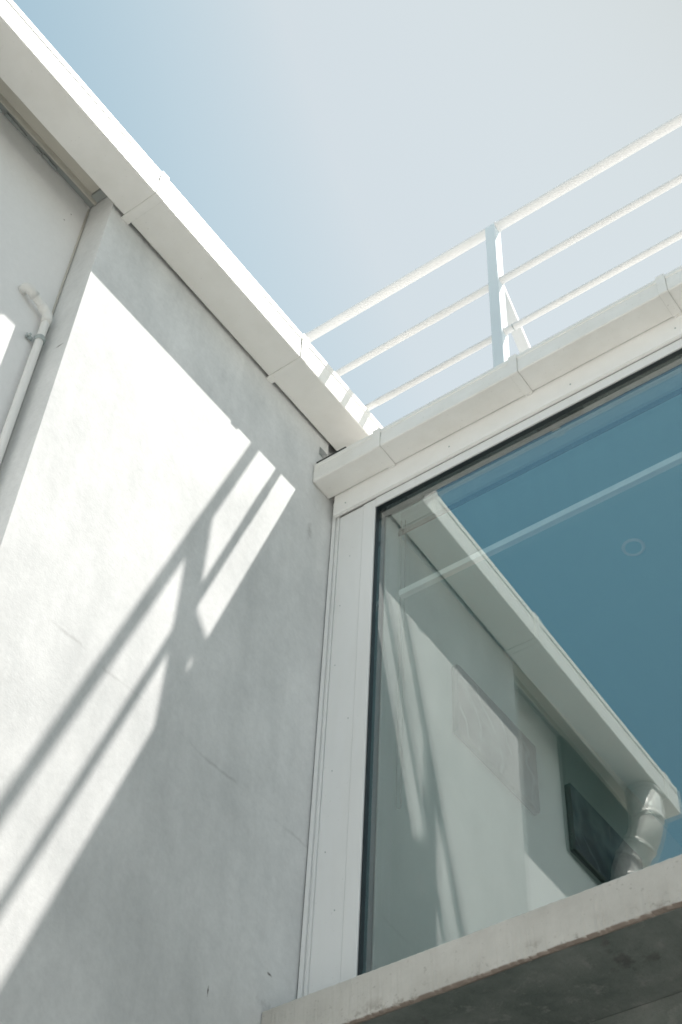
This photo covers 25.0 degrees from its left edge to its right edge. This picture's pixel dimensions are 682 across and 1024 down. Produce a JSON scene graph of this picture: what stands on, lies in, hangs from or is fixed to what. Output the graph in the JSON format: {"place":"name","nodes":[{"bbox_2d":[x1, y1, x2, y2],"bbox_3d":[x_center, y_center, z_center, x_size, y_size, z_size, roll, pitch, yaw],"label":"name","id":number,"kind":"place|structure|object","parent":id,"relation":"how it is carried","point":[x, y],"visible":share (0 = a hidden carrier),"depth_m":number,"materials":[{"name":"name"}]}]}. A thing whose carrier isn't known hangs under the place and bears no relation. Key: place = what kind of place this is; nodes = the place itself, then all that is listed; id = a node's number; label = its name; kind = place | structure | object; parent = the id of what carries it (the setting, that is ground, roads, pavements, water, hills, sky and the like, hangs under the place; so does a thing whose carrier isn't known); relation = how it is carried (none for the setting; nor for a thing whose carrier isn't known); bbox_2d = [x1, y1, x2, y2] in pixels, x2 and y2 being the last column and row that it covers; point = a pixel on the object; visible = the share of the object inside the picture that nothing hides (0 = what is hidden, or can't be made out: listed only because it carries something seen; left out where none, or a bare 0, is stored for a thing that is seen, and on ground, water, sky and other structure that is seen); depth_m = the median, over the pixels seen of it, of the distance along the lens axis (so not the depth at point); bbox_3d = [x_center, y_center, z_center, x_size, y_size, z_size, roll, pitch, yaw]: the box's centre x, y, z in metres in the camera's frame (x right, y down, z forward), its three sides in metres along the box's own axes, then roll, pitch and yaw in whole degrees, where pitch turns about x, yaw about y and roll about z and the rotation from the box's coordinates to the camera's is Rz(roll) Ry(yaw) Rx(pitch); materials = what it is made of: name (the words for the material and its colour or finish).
{"place":"outdoors","nodes":[
{"label":"outdoors","id":0,"kind":"place"},
{"bbox_2d":[13,0,681,426],"label":"sky","id":1,"kind":"structure","parent":0,"point":[336,149],"materials":[{"name":"blue"}]},
{"bbox_2d":[392,365,681,531],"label":"ceiling","id":2,"kind":"structure","parent":0,"point":[649,392],"depth_m":5.80,"materials":[{"name":"paint"}]},
{"bbox_2d":[395,452,681,808],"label":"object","id":3,"kind":"object","parent":2,"relation":"hanging from","point":[557,518],"visible":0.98,"depth_m":5.40,"materials":[{"name":"metal"}]},
{"bbox_2d":[398,388,681,846],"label":"ceiling","id":4,"kind":"structure","parent":0,"point":[578,618],"depth_m":6.28,"materials":[{"name":"paint"}]},
{"bbox_2d":[621,538,644,555],"bbox_3d":[1.163,0.142,6.125,0.094,0.006,0.094,-28,-57,23],"label":"ceiling light","id":5,"kind":"object","parent":4,"relation":"attached to","point":[633,547],"visible":1,"depth_m":6.12,"materials":[{"name":"paint"}]},
{"bbox_3d":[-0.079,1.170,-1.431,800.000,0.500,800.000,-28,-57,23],"label":"ground","id":6,"kind":"structure","parent":0,"visible":0},
{"bbox_2d":[0,93,96,435],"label":"smooth wall","id":7,"kind":"structure","parent":6,"relation":"on","point":[45,193],"depth_m":5.47,"materials":[{"name":"white paint"}]},
{"bbox_2d":[0,282,52,464],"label":"drain pipe","id":8,"kind":"object","parent":7,"relation":"attached to","point":[30,290],"visible":1,"depth_m":5.00,"materials":[{"name":"beige plastic"}]},
{"bbox_2d":[0,78,106,207],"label":"flat roof","id":9,"kind":"structure","parent":7,"relation":"on","point":[9,95],"depth_m":5.74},
{"bbox_2d":[0,0,382,450],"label":"rain gutter","id":10,"kind":"object","parent":9,"relation":"attached to","point":[49,88],"visible":0.93,"depth_m":5.80,"materials":[{"name":"white metal"}]},
{"bbox_2d":[0,196,335,1023],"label":"plastered wall","id":11,"kind":"structure","parent":6,"relation":"on","point":[166,508],"depth_m":4.63,"materials":[{"name":"grey paint"}]},
{"bbox_2d":[332,337,681,1023],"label":"house","id":12,"kind":"structure","parent":6,"relation":"on","point":[667,1010],"depth_m":3.90,"materials":[{"name":"paint"}]},
{"bbox_2d":[371,514,398,970],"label":"room wall","id":13,"kind":"structure","parent":12,"relation":"in","point":[381,916],"depth_m":5.06,"materials":[{"name":"white paint"}]},
{"bbox_2d":[261,854,681,1023],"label":"concrete ledge","id":14,"kind":"object","parent":12,"relation":"on","point":[604,950],"visible":1,"depth_m":3.89,"materials":[{"name":"grey concrete"}]},
{"bbox_2d":[297,315,681,998],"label":"window","id":15,"kind":"structure","parent":12,"relation":"attached to","point":[337,919],"depth_m":5.47,"materials":[{"name":"white metal"}]},
{"bbox_2d":[305,113,681,410],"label":"railing","id":16,"kind":"object","parent":12,"relation":"on","point":[503,314],"visible":0.78,"depth_m":6.59,"materials":[{"name":"white metal"}]},
{"bbox_2d":[313,265,681,498],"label":"rain gutter","id":17,"kind":"object","parent":12,"relation":"attached to","point":[646,307],"visible":1,"depth_m":5.79,"materials":[{"name":"grey metal"}]},
{"bbox_2d":[316,446,346,462],"bbox_3d":[0.047,-0.152,6.284,0.145,0.065,0.300,-28,-57,23],"label":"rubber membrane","id":18,"kind":"object","parent":17,"relation":"attached to","point":[331,454],"visible":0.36,"depth_m":6.19,"materials":[{"name":"grey rubber"}]},
{"bbox_2d":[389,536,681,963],"bbox_3d":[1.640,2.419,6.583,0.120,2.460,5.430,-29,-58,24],"label":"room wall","id":19,"kind":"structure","parent":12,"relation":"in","point":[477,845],"depth_m":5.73,"materials":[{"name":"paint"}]},
{"bbox_2d":[452,664,539,814],"bbox_3d":[0.602,0.885,5.983,0.029,0.345,0.570,-29,-58,24],"label":"wall picture","id":20,"kind":"object","parent":19,"relation":"attached to","point":[491,736],"depth_m":5.94,"materials":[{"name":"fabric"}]}
]}

